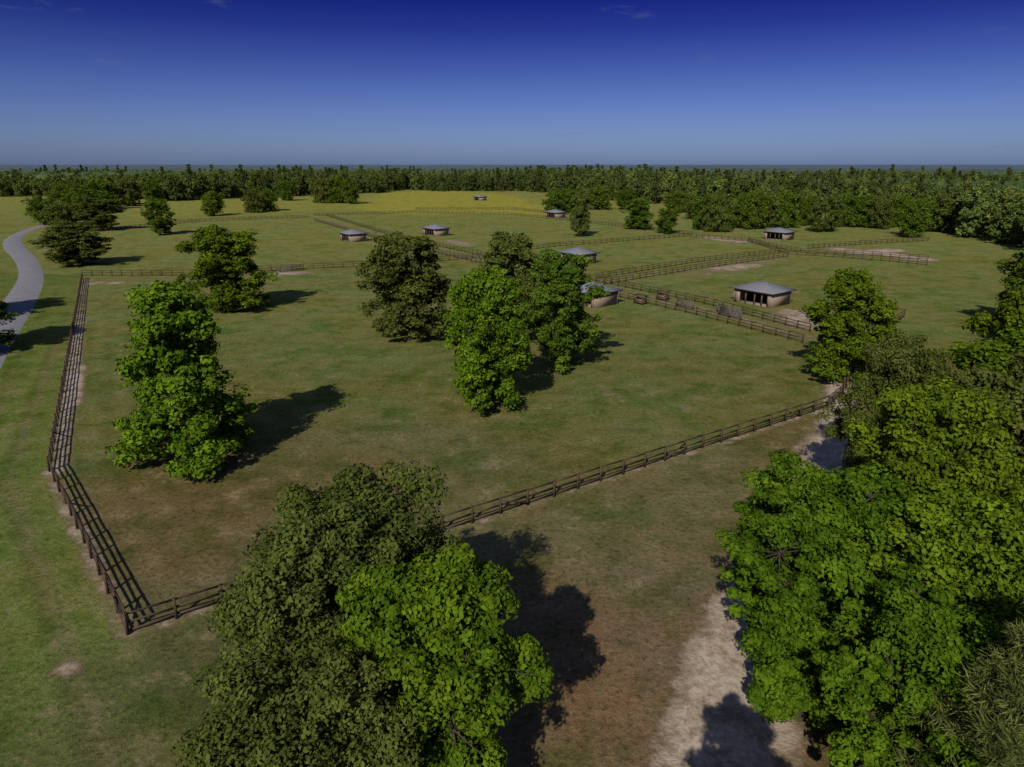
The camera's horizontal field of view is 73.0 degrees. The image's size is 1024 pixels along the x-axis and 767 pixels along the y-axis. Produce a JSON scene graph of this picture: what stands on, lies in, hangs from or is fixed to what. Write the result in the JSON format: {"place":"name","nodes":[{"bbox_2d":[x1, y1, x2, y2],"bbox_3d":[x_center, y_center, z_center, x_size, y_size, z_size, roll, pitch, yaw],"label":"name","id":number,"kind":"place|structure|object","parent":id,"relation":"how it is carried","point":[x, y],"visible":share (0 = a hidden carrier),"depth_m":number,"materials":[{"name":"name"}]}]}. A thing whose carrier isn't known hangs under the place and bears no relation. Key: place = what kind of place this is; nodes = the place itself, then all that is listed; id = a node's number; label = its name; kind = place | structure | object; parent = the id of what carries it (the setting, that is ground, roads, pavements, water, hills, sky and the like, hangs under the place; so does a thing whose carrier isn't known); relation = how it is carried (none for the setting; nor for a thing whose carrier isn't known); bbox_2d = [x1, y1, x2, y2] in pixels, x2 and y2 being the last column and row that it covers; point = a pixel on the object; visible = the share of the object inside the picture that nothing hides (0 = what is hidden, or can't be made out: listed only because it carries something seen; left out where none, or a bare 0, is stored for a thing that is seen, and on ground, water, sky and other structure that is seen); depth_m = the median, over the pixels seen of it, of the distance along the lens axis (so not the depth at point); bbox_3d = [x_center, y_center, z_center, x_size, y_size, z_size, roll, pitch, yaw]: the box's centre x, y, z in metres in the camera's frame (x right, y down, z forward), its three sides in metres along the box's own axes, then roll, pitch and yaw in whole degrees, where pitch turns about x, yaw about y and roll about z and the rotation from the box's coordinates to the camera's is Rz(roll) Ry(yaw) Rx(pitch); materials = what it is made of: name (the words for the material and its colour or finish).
{"place":"outdoors","nodes":[
{"label":"outdoors","id":0,"kind":"place"},
{"bbox_2d":[0,224,49,367],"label":"asphalt road","id":1,"kind":"structure","parent":0,"point":[21,298],"depth_m":150.02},
{"bbox_2d":[0,187,1023,766],"bbox_3d":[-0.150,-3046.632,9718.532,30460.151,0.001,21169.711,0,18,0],"label":"ground","id":2,"kind":"structure","parent":0,"point":[618,585],"depth_m":64.16,"materials":[{"name":"green plant"}]},
{"bbox_2d":[0,301,18,345],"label":"oak tree","id":3,"kind":"object","parent":2,"relation":"on","point":[4,316],"visible":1,"depth_m":97.10,"materials":[{"name":"green plant"}]},
{"bbox_2d":[20,195,56,224],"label":"oak tree","id":4,"kind":"object","parent":2,"relation":"on","point":[33,207],"visible":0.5,"depth_m":296.80,"materials":[{"name":"green plant"}]},
{"bbox_2d":[38,200,75,224],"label":"oak tree","id":5,"kind":"object","parent":2,"relation":"on","point":[60,210],"visible":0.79,"depth_m":285.96,"materials":[{"name":"green plant"}]},
{"bbox_2d":[46,182,71,204],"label":"oak tree","id":6,"kind":"object","parent":2,"relation":"on","point":[58,186],"visible":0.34,"depth_m":432.23,"materials":[{"name":"green plant"}]},
{"bbox_2d":[45,272,82,471],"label":"board fence","id":7,"kind":"object","parent":2,"relation":"on","point":[59,402],"visible":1,"depth_m":79.54,"materials":[{"name":"brown wood"}]},
{"bbox_2d":[27,220,115,265],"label":"oak tree","id":8,"kind":"object","parent":2,"relation":"on","point":[70,234],"visible":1,"depth_m":175.24,"materials":[{"name":"green plant"}]},
{"bbox_2d":[54,193,94,220],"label":"oak tree","id":9,"kind":"object","parent":2,"relation":"on","point":[67,198],"visible":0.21,"depth_m":319.83,"materials":[{"name":"green plant"}]},
{"bbox_2d":[59,184,100,209],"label":"oak tree","id":10,"kind":"object","parent":2,"relation":"on","point":[84,189],"visible":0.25,"depth_m":370.77,"materials":[{"name":"green plant"}]},
{"bbox_2d":[45,456,129,635],"bbox_3d":[-30.452,10.168,48.693,0.228,1.570,28.280,-14,22,-38],"label":"board fence","id":11,"kind":"object","parent":2,"relation":"on","point":[79,525],"visible":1,"depth_m":45.68,"materials":[{"name":"brown wood"}]},
{"bbox_2d":[64,195,127,229],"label":"oak tree","id":12,"kind":"object","parent":2,"relation":"on","point":[90,205],"visible":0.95,"depth_m":271.46,"materials":[{"name":"green plant"}]},
{"bbox_2d":[78,178,121,208],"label":"oak tree","id":13,"kind":"object","parent":2,"relation":"on","point":[96,188],"visible":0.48,"depth_m":400.66,"materials":[{"name":"green plant"}]},
{"bbox_2d":[96,175,127,202],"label":"oak tree","id":14,"kind":"object","parent":2,"relation":"on","point":[109,179],"visible":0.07,"depth_m":445.74,"materials":[{"name":"green plant"}]},
{"bbox_2d":[81,270,172,275],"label":"board fence","id":15,"kind":"object","parent":2,"relation":"on","point":[121,272],"visible":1,"depth_m":162.85,"materials":[{"name":"brown wood"}]},
{"bbox_2d":[111,177,144,205],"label":"oak tree","id":16,"kind":"object","parent":2,"relation":"on","point":[128,185],"visible":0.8,"depth_m":432.09,"materials":[{"name":"green plant"}]},
{"bbox_2d":[138,179,164,201],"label":"oak tree","id":17,"kind":"object","parent":2,"relation":"on","point":[152,191],"visible":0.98,"depth_m":487.20,"materials":[{"name":"green plant"}]},
{"bbox_2d":[139,199,176,234],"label":"oak tree","id":18,"kind":"object","parent":2,"relation":"on","point":[157,217],"visible":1,"depth_m":254.50,"materials":[{"name":"green plant"}]},
{"bbox_2d":[105,280,257,481],"bbox_3d":[-28.364,-0.477,58.238,11.266,16.581,10.634,4,18,12],"label":"oak tree","id":19,"kind":"object","parent":2,"relation":"on","point":[175,327],"visible":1,"depth_m":56.16,"materials":[{"name":"green plant"}]},
{"bbox_2d":[88,215,299,231],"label":"board fence","id":20,"kind":"object","parent":2,"relation":"on","point":[264,217],"visible":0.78,"depth_m":319.71,"materials":[{"name":"brown wood"}]},
{"bbox_2d":[199,190,225,215],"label":"oak tree","id":21,"kind":"object","parent":2,"relation":"on","point":[212,203],"visible":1,"depth_m":350.88,"materials":[{"name":"green plant"}]},
{"bbox_2d":[172,224,278,310],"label":"oak tree","id":22,"kind":"object","parent":2,"relation":"on","point":[222,257],"visible":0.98,"depth_m":120.25,"materials":[{"name":"green plant"}]},
{"bbox_2d":[240,187,264,212],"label":"oak tree","id":23,"kind":"object","parent":2,"relation":"on","point":[253,199],"visible":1,"depth_m":373.98,"materials":[{"name":"green plant"}]},
{"bbox_2d":[260,188,279,210],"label":"oak tree","id":24,"kind":"object","parent":2,"relation":"on","point":[268,203],"visible":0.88,"depth_m":388.13,"materials":[{"name":"green plant"}]},
{"bbox_2d":[277,179,296,200],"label":"oak tree","id":25,"kind":"object","parent":2,"relation":"on","point":[283,187],"visible":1,"depth_m":499.90,"materials":[{"name":"green plant"}]},
{"bbox_2d":[279,264,302,271],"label":"timber gate","id":26,"kind":"structure","parent":2,"relation":"on","point":[290,267],"depth_m":170.08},
{"bbox_2d":[168,629,428,766],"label":"oak tree","id":27,"kind":"object","parent":2,"relation":"on","point":[279,719],"visible":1,"depth_m":21.14,"materials":[{"name":"green plant"}]},
{"bbox_2d":[309,176,333,202],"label":"oak tree","id":28,"kind":"object","parent":2,"relation":"on","point":[322,194],"visible":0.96,"depth_m":466.78,"materials":[{"name":"green plant"}]},
{"bbox_2d":[171,253,479,274],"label":"board fence","id":29,"kind":"object","parent":2,"relation":"on","point":[343,264],"visible":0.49,"depth_m":175.13,"materials":[{"name":"brown wood"}]},
{"bbox_2d":[322,175,348,202],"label":"oak tree","id":30,"kind":"object","parent":2,"relation":"on","point":[336,191],"visible":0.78,"depth_m":465.84,"materials":[{"name":"green plant"}]},
{"bbox_2d":[203,458,470,741],"bbox_3d":[-6.314,10.194,29.125,12.129,13.663,10.724,11,21,31],"label":"oak tree","id":31,"kind":"object","parent":2,"relation":"on","point":[319,536],"visible":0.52,"depth_m":25.70,"materials":[{"name":"green plant"}]},
{"bbox_2d":[339,177,359,203],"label":"oak tree","id":32,"kind":"object","parent":2,"relation":"on","point":[349,184],"visible":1,"depth_m":457.21,"materials":[{"name":"green plant"}]},
{"bbox_2d":[337,229,367,241],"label":"horse shelter","id":33,"kind":"object","parent":2,"relation":"on","point":[351,235],"visible":1,"depth_m":235.69,"materials":[{"name":"paint"}]},
{"bbox_2d":[365,173,386,192],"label":"oak tree","id":34,"kind":"object","parent":2,"relation":"on","point":[378,177],"visible":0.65,"depth_m":642.87,"materials":[{"name":"green plant"}]},
{"bbox_2d":[353,231,455,337],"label":"oak tree","id":35,"kind":"object","parent":2,"relation":"on","point":[404,311],"visible":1,"depth_m":99.83,"materials":[{"name":"green plant"}]},
{"bbox_2d":[304,543,555,766],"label":"maple tree","id":36,"kind":"object","parent":2,"relation":"on","point":[460,663],"visible":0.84,"depth_m":22.58,"materials":[{"name":"green plant"}]},
{"bbox_2d":[420,224,450,235],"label":"horse shelter","id":37,"kind":"object","parent":2,"relation":"on","point":[435,230],"visible":0.98,"depth_m":255.03,"materials":[{"name":"paint"}]},
{"bbox_2d":[123,395,830,634],"bbox_3d":[6.336,7.710,56.468,67.269,1.550,0.254,-12,21,-32],"label":"board fence","id":38,"kind":"object","parent":2,"relation":"on","point":[472,513],"visible":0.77,"depth_m":54.39,"materials":[{"name":"brown wood"}]},
{"bbox_2d":[472,195,487,200],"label":"horse shelter","id":39,"kind":"object","parent":2,"relation":"on","point":[480,197],"visible":0.99,"depth_m":506.79,"materials":[{"name":"beige brick"}]},
{"bbox_2d":[438,264,533,413],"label":"oak tree","id":40,"kind":"object","parent":2,"relation":"on","point":[485,368],"visible":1,"depth_m":70.18,"materials":[{"name":"green plant"}]},
{"bbox_2d":[314,210,692,234],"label":"board fence","id":41,"kind":"object","parent":2,"relation":"on","point":[426,211],"visible":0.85,"depth_m":360.38,"materials":[{"name":"brown wood"}]},
{"bbox_2d":[0,163,1023,247],"bbox_3d":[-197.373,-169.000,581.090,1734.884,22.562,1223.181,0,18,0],"label":"distant forest","id":42,"kind":"object","parent":2,"relation":"on","point":[990,209],"visible":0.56,"depth_m":519.19,"materials":[{"name":"green plant"}]},
{"bbox_2d":[477,230,551,336],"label":"oak tree","id":43,"kind":"object","parent":2,"relation":"on","point":[510,251],"visible":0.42,"depth_m":98.61,"materials":[{"name":"green plant"}]},
{"bbox_2d":[541,190,564,210],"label":"oak tree","id":44,"kind":"object","parent":2,"relation":"on","point":[552,203],"visible":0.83,"depth_m":362.50,"materials":[{"name":"green plant"}]},
{"bbox_2d":[544,209,565,217],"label":"horse shelter","id":45,"kind":"object","parent":2,"relation":"on","point":[556,213],"visible":0.92,"depth_m":341.19,"materials":[{"name":"beige wood"}]},
{"bbox_2d":[314,218,803,342],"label":"board fence","id":46,"kind":"object","parent":2,"relation":"on","point":[685,308],"visible":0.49,"depth_m":120.37,"materials":[{"name":"brown wood"}]},
{"bbox_2d":[518,248,609,373],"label":"oak tree","id":47,"kind":"object","parent":2,"relation":"on","point":[559,343],"visible":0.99,"depth_m":85.71,"materials":[{"name":"green plant"}]},
{"bbox_2d":[557,188,575,212],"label":"oak tree","id":48,"kind":"object","parent":2,"relation":"on","point":[568,198],"visible":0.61,"depth_m":373.10,"materials":[{"name":"green plant"}]},
{"bbox_2d":[326,213,811,331],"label":"board fence","id":49,"kind":"object","parent":2,"relation":"on","point":[610,283],"visible":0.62,"depth_m":136.95,"materials":[{"name":"brown wood"}]},
{"bbox_2d":[558,247,599,263],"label":"horse shelter","id":50,"kind":"object","parent":2,"relation":"on","point":[579,251],"visible":0.42,"depth_m":183.30,"materials":[{"name":"beige metal"}]},
{"bbox_2d":[569,190,593,236],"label":"oak tree","id":51,"kind":"object","parent":2,"relation":"on","point":[580,213],"visible":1,"depth_m":248.91,"materials":[{"name":"green plant"}]},
{"bbox_2d":[577,187,599,209],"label":"oak tree","id":52,"kind":"object","parent":2,"relation":"on","point":[585,191],"visible":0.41,"depth_m":399.56,"materials":[{"name":"green plant"}]},
{"bbox_2d":[569,282,622,307],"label":"horse shelter","id":53,"kind":"object","parent":2,"relation":"on","point":[611,299],"visible":0.34,"depth_m":128.24,"materials":[{"name":"beige wood"}]},
{"bbox_2d":[590,185,614,209],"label":"oak tree","id":54,"kind":"object","parent":2,"relation":"on","point":[603,203],"visible":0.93,"depth_m":398.97,"materials":[{"name":"green plant"}]},
{"bbox_2d":[614,189,637,209],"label":"oak tree","id":55,"kind":"object","parent":2,"relation":"on","point":[623,200],"visible":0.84,"depth_m":399.78,"materials":[{"name":"green plant"}]},
{"bbox_2d":[619,197,654,229],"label":"oak tree","id":56,"kind":"object","parent":2,"relation":"on","point":[640,215],"visible":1,"depth_m":276.81,"materials":[{"name":"green plant"}]},
{"bbox_2d":[489,233,788,253],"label":"board fence","id":57,"kind":"object","parent":2,"relation":"on","point":[566,243],"visible":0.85,"depth_m":234.99,"materials":[{"name":"brown wood"}]},
{"bbox_2d":[632,293,648,304],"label":"hay feeder","id":58,"kind":"object","parent":2,"relation":"on","point":[642,300],"visible":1,"depth_m":129.64,"materials":[{"name":"brown wood"}]},
{"bbox_2d":[656,290,670,299],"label":"hay feeder","id":59,"kind":"object","parent":2,"relation":"on","point":[664,296],"visible":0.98,"depth_m":133.52,"materials":[{"name":"brown wood"}]},
{"bbox_2d":[653,208,679,233],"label":"oak tree","id":60,"kind":"object","parent":2,"relation":"on","point":[666,214],"visible":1,"depth_m":260.24,"materials":[{"name":"green plant"}]},
{"bbox_2d":[663,190,691,212],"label":"oak tree","id":61,"kind":"object","parent":2,"relation":"on","point":[673,202],"visible":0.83,"depth_m":374.36,"materials":[{"name":"green plant"}]},
{"bbox_2d":[675,297,693,309],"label":"timber gate","id":62,"kind":"structure","parent":2,"relation":"on","point":[688,302],"depth_m":125.93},
{"bbox_2d":[596,248,780,277],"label":"board fence","id":63,"kind":"object","parent":2,"relation":"on","point":[653,268],"visible":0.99,"depth_m":180.89,"materials":[{"name":"brown wood"}]},
{"bbox_2d":[679,195,705,218],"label":"oak tree","id":64,"kind":"object","parent":2,"relation":"on","point":[689,199],"visible":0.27,"depth_m":330.33,"materials":[{"name":"green plant"}]},
{"bbox_2d":[603,252,788,284],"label":"board fence","id":65,"kind":"object","parent":2,"relation":"on","point":[684,268],"visible":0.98,"depth_m":172.81,"materials":[{"name":"brown wood"}]},
{"bbox_2d":[690,195,721,229],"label":"oak tree","id":66,"kind":"object","parent":2,"relation":"on","point":[698,202],"visible":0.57,"depth_m":274.75,"materials":[{"name":"green plant"}]},
{"bbox_2d":[700,190,736,231],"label":"oak tree","id":67,"kind":"object","parent":2,"relation":"on","point":[720,221],"visible":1,"depth_m":265.85,"materials":[{"name":"green plant"}]},
{"bbox_2d":[716,303,740,317],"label":"timber gate","id":68,"kind":"structure","parent":2,"relation":"on","point":[728,306],"depth_m":120.52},
{"bbox_2d":[718,306,742,320],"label":"timber gate","id":69,"kind":"structure","parent":2,"relation":"on","point":[729,310],"depth_m":118.14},
{"bbox_2d":[726,192,748,227],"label":"oak tree","id":70,"kind":"object","parent":2,"relation":"on","point":[740,199],"visible":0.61,"depth_m":282.79,"materials":[{"name":"green plant"}]},
{"bbox_2d":[739,189,773,229],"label":"oak tree","id":71,"kind":"object","parent":2,"relation":"on","point":[756,209],"visible":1,"depth_m":276.26,"materials":[{"name":"green plant"}]},
{"bbox_2d":[730,281,796,307],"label":"horse shelter","id":72,"kind":"object","parent":2,"relation":"on","point":[765,294],"visible":1,"depth_m":129.15,"materials":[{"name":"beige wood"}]},
{"bbox_2d":[761,192,787,227],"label":"oak tree","id":73,"kind":"object","parent":2,"relation":"on","point":[770,221],"visible":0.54,"depth_m":285.85,"materials":[{"name":"green plant"}]},
{"bbox_2d":[762,227,797,240],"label":"horse shelter","id":74,"kind":"object","parent":2,"relation":"on","point":[779,233],"visible":1,"depth_m":241.75,"materials":[{"name":"beige metal"}]},
{"bbox_2d":[771,189,804,228],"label":"oak tree","id":75,"kind":"object","parent":2,"relation":"on","point":[794,203],"visible":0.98,"depth_m":283.59,"materials":[{"name":"green plant"}]},
{"bbox_2d":[797,194,819,225],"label":"oak tree","id":76,"kind":"object","parent":2,"relation":"on","point":[809,200],"visible":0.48,"depth_m":293.95,"materials":[{"name":"green plant"}]},
{"bbox_2d":[713,449,919,731],"bbox_3d":[13.536,9.535,30.937,9.130,13.828,8.500,5,18,17],"label":"maple tree","id":77,"kind":"object","parent":2,"relation":"on","point":[781,580],"visible":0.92,"depth_m":28.90,"materials":[{"name":"green plant"}]},
{"bbox_2d":[807,193,846,231],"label":"oak tree","id":78,"kind":"object","parent":2,"relation":"on","point":[831,207],"visible":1,"depth_m":266.44,"materials":[{"name":"green plant"}]},
{"bbox_2d":[748,238,928,258],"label":"board fence","id":79,"kind":"object","parent":2,"relation":"on","point":[781,246],"visible":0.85,"depth_m":201.46,"materials":[{"name":"brown wood"}]},
{"bbox_2d":[828,369,854,402],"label":"board fence","id":80,"kind":"object","parent":2,"relation":"on","point":[844,382],"visible":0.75,"depth_m":77.68,"materials":[{"name":"brown wood"}]},
{"bbox_2d":[834,192,864,226],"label":"oak tree","id":81,"kind":"object","parent":2,"relation":"on","point":[848,219],"visible":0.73,"depth_m":287.44,"materials":[{"name":"green plant"}]},
{"bbox_2d":[799,267,901,383],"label":"oak tree","id":82,"kind":"object","parent":2,"relation":"on","point":[855,297],"visible":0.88,"depth_m":80.57,"materials":[{"name":"green plant"}]},
{"bbox_2d":[788,250,927,265],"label":"board fence","id":83,"kind":"object","parent":2,"relation":"on","point":[862,256],"visible":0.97,"depth_m":191.74,"materials":[{"name":"brown wood"}]},
{"bbox_2d":[850,195,877,227],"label":"oak tree","id":84,"kind":"object","parent":2,"relation":"on","point":[864,219],"visible":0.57,"depth_m":286.98,"materials":[{"name":"green plant"}]},
{"bbox_2d":[808,237,928,247],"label":"board fence","id":85,"kind":"object","parent":2,"relation":"on","point":[892,240],"visible":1,"depth_m":227.88,"materials":[{"name":"brown wood"}]},
{"bbox_2d":[864,195,897,228],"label":"oak tree","id":86,"kind":"object","parent":2,"relation":"on","point":[881,213],"visible":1,"depth_m":279.40,"materials":[{"name":"green plant"}]},
{"bbox_2d":[815,330,987,469],"bbox_3d":[27.590,3.396,50.137,10.520,13.974,9.302,12,21,33],"label":"oak tree","id":87,"kind":"object","parent":2,"relation":"on","point":[904,361],"visible":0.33,"depth_m":48.07,"materials":[{"name":"green plant"}]},
{"bbox_2d":[887,193,915,226],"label":"oak tree","id":88,"kind":"object","parent":2,"relation":"on","point":[896,219],"visible":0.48,"depth_m":286.50,"materials":[{"name":"green plant"}]},
{"bbox_2d":[809,562,1023,766],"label":"maple tree","id":89,"kind":"object","parent":2,"relation":"on","point":[869,698],"visible":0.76,"depth_m":23.83,"materials":[{"name":"green plant"}]},
{"bbox_2d":[897,197,938,237],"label":"oak tree","id":90,"kind":"object","parent":2,"relation":"on","point":[914,215],"visible":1,"depth_m":245.63,"materials":[{"name":"green plant"}]},
{"bbox_2d":[815,477,1023,763],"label":"maple tree","id":91,"kind":"object","parent":2,"relation":"on","point":[978,557],"visible":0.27,"depth_m":25.88,"materials":[{"name":"green plant"}]},
{"bbox_2d":[837,374,1023,657],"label":"maple tree","id":92,"kind":"object","parent":2,"relation":"on","point":[919,438],"visible":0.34,"depth_m":31.96,"materials":[{"name":"green plant"}]},
{"bbox_2d":[924,192,954,231],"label":"oak tree","id":93,"kind":"object","parent":2,"relation":"on","point":[944,201],"visible":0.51,"depth_m":265.31,"materials":[{"name":"green plant"}]},
{"bbox_2d":[885,588,1023,766],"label":"pine tree","id":94,"kind":"object","parent":2,"relation":"on","point":[1007,689],"visible":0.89,"depth_m":20.64,"materials":[{"name":"green plant"}]},
{"bbox_2d":[940,325,1023,455],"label":"oak tree","id":95,"kind":"object","parent":2,"relation":"on","point":[991,353],"visible":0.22,"depth_m":53.27,"materials":[{"name":"green plant"}]},
{"bbox_2d":[960,289,1023,338],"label":"oak tree","id":96,"kind":"object","parent":2,"relation":"on","point":[1011,316],"visible":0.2,"depth_m":59.41,"materials":[{"name":"green plant"}]},
{"bbox_2d":[968,350,1023,478],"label":"oak tree","id":97,"kind":"object","parent":2,"relation":"on","point":[984,375],"visible":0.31,"depth_m":45.44,"materials":[{"name":"green plant"}]},
{"bbox_2d":[993,248,1023,313],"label":"oak tree","id":98,"kind":"object","parent":2,"relation":"on","point":[1010,265],"visible":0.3,"depth_m":106.09,"materials":[{"name":"green plant"}]},
{"bbox_2d":[1003,258,1023,304],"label":"oak tree","id":99,"kind":"object","parent":2,"relation":"on","point":[1019,280],"visible":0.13,"depth_m":99.70,"materials":[{"name":"green plant"}]},
{"bbox_2d":[0,165,1023,190],"bbox_3d":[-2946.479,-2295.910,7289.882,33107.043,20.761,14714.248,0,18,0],"label":"distant tree canopy","id":100,"kind":"object","parent":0,"point":[800,169],"visible":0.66,"depth_m":1900.41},
{"bbox_2d":[0,0,1023,164],"label":"sky","id":101,"kind":"structure","parent":0,"point":[83,82],"materials":[{"name":"blue"}]},
{"bbox_2d":[677,349,872,766],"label":"sandy track","id":102,"kind":"structure","parent":0,"point":[724,725],"depth_m":33.41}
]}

